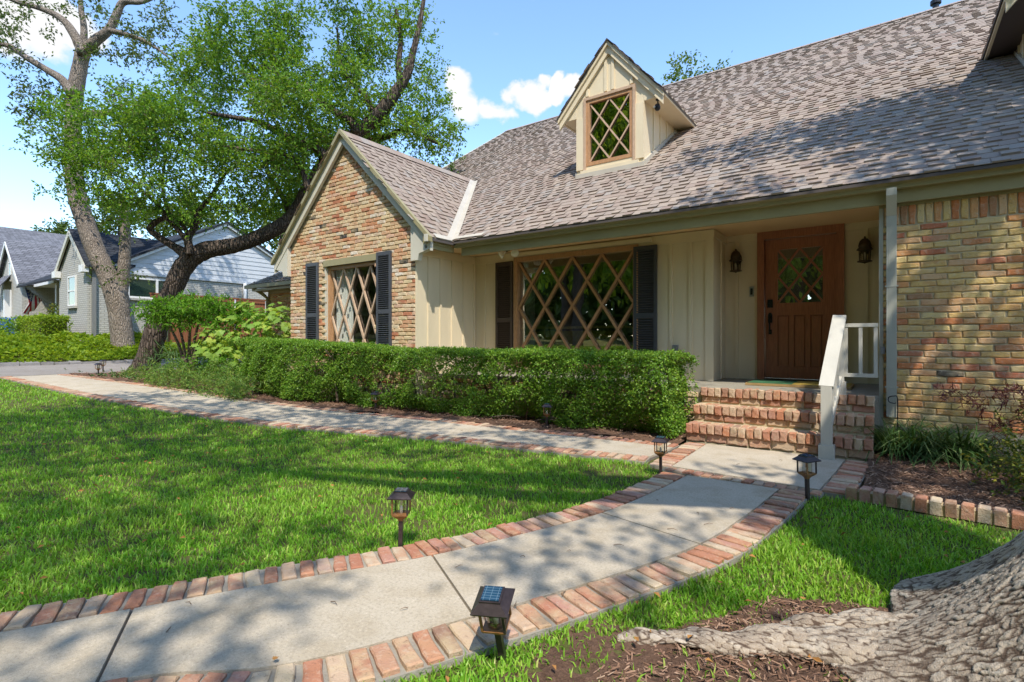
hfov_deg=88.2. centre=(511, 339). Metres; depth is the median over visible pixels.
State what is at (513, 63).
sky
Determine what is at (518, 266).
lattice window
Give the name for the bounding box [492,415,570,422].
dead twigs
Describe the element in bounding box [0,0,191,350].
pale tree
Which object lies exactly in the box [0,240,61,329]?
grey roof house
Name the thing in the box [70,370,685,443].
mulch
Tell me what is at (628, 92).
window
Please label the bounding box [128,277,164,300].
window
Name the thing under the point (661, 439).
solar path light
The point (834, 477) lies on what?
walkway
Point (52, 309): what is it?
flowering shrub
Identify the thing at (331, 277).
lattice window
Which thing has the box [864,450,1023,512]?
mulch
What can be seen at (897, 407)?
hose hook
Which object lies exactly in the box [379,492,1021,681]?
lawn
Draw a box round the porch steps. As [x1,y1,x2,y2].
[685,387,874,461]
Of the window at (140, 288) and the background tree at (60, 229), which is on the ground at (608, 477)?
the background tree at (60, 229)
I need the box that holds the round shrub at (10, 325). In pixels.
[0,315,24,334]
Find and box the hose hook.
[888,395,897,430]
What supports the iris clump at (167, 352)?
on the mulch at (640, 436)
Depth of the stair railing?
5.15 m
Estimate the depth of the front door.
7.16 m
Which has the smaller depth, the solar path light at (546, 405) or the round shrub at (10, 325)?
the solar path light at (546, 405)
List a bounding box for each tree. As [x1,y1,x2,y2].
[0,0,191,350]
[8,0,478,372]
[30,217,75,234]
[57,187,172,236]
[141,178,231,239]
[229,170,307,252]
[618,530,1023,681]
[661,49,730,85]
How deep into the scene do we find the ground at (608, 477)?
3.69 m
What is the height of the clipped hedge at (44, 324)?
1.344 m
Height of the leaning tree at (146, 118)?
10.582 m
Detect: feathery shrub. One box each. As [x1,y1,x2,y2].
[113,363,161,382]
[134,355,212,389]
[179,357,265,401]
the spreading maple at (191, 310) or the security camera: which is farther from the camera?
the spreading maple at (191, 310)
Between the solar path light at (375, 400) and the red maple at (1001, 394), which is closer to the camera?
the red maple at (1001, 394)
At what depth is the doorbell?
7.45 m
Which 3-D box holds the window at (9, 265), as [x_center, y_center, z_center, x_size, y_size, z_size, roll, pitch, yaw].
[-27.542,-3.705,28.939,0.620,1.090,0.100,0,0,36]
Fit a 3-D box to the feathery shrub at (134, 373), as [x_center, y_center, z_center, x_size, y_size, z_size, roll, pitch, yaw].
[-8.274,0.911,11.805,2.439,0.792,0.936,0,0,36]
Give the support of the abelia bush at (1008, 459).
on the mulch at (936, 482)
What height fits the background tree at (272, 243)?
8.920 m
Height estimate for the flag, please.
1.388 m
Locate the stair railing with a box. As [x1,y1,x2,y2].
[818,315,877,459]
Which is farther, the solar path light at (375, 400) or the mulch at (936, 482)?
the solar path light at (375, 400)
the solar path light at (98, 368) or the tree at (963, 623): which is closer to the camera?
the tree at (963, 623)
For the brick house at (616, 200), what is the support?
on the ground at (608, 477)
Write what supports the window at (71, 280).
in the white brick house at (82, 303)
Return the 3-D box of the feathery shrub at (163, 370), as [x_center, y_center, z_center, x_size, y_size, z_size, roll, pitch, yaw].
[-6.906,0.837,10.673,2.485,1.031,1.050,0,0,36]
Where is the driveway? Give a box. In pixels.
[0,359,238,376]
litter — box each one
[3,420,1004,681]
[166,437,738,632]
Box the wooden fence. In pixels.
[149,293,265,350]
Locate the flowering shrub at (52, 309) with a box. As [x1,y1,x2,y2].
[42,303,58,314]
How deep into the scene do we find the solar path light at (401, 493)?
2.81 m
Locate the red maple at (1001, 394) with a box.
[932,380,1023,446]
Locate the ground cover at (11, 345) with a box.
[0,330,244,362]
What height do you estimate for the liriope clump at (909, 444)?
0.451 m
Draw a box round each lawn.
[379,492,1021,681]
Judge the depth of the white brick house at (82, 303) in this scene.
20.63 m
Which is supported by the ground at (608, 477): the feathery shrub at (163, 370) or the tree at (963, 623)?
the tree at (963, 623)
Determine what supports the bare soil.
on the ground at (608, 477)
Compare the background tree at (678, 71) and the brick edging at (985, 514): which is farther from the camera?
the background tree at (678, 71)
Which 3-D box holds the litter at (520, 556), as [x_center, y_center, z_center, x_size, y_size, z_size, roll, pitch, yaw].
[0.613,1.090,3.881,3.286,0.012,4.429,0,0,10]
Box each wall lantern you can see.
[729,249,741,272]
[856,236,872,263]
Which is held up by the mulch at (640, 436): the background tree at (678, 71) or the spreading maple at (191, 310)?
the spreading maple at (191, 310)
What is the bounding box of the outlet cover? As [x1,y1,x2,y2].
[672,345,678,350]
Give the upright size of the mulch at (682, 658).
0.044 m
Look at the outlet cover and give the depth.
7.37 m
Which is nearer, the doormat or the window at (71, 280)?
the doormat
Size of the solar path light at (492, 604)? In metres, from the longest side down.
0.341 x 0.127 x 0.127 m
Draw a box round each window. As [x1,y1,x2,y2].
[7,262,11,281]
[65,275,76,308]
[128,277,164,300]
[328,261,375,353]
[514,244,637,369]
[586,88,631,165]
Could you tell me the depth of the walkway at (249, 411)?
7.00 m
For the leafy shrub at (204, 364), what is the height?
1.197 m
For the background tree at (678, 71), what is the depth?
29.59 m
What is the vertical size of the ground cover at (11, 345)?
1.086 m
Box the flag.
[23,286,49,314]
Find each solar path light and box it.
[94,363,102,375]
[370,391,380,412]
[387,487,415,546]
[470,585,514,661]
[542,403,551,427]
[651,436,669,473]
[792,453,820,502]
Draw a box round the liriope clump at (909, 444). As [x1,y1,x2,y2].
[835,416,1023,473]
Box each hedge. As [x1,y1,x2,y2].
[15,312,73,342]
[236,335,699,437]
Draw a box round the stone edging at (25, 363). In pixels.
[0,357,228,365]
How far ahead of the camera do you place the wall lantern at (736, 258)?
7.43 m
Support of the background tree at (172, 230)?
on the ground at (608, 477)
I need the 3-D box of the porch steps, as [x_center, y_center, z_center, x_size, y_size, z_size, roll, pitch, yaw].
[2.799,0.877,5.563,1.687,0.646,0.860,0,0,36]
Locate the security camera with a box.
[653,99,659,110]
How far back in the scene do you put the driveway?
13.51 m
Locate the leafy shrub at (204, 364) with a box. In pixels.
[168,338,293,395]
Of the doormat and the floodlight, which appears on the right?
the doormat
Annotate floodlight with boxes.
[498,250,518,257]
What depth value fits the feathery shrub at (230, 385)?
9.27 m
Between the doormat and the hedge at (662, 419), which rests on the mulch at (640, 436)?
the hedge at (662, 419)
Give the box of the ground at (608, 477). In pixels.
[0,343,1022,681]
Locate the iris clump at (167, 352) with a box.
[138,339,186,373]
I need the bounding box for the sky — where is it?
[0,0,959,253]
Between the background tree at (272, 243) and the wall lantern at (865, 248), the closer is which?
the wall lantern at (865, 248)
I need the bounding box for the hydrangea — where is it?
[190,302,290,384]
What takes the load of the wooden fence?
on the ground at (608, 477)
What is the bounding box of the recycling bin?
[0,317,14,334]
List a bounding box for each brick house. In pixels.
[16,221,279,340]
[244,0,1023,458]
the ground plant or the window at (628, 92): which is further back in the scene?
the ground plant
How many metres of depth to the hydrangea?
10.94 m
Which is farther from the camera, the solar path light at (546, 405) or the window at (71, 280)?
the window at (71, 280)
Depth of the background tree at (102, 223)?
35.50 m
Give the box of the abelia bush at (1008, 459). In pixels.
[960,400,1023,505]
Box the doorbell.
[749,286,753,296]
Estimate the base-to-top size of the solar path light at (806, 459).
0.341 m
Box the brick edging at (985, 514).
[845,483,1023,529]
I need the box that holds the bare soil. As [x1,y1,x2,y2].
[501,619,664,681]
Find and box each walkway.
[0,374,679,464]
[0,472,810,681]
[650,442,868,500]
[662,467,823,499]
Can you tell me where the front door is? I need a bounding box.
[765,234,835,378]
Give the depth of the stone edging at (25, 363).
14.96 m
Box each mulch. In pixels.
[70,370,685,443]
[592,595,890,681]
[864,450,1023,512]
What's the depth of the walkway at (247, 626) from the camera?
2.23 m
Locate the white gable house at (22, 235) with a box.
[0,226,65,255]
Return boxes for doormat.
[745,379,853,389]
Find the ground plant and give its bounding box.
[64,368,136,381]
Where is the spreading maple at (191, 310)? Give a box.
[130,289,278,377]

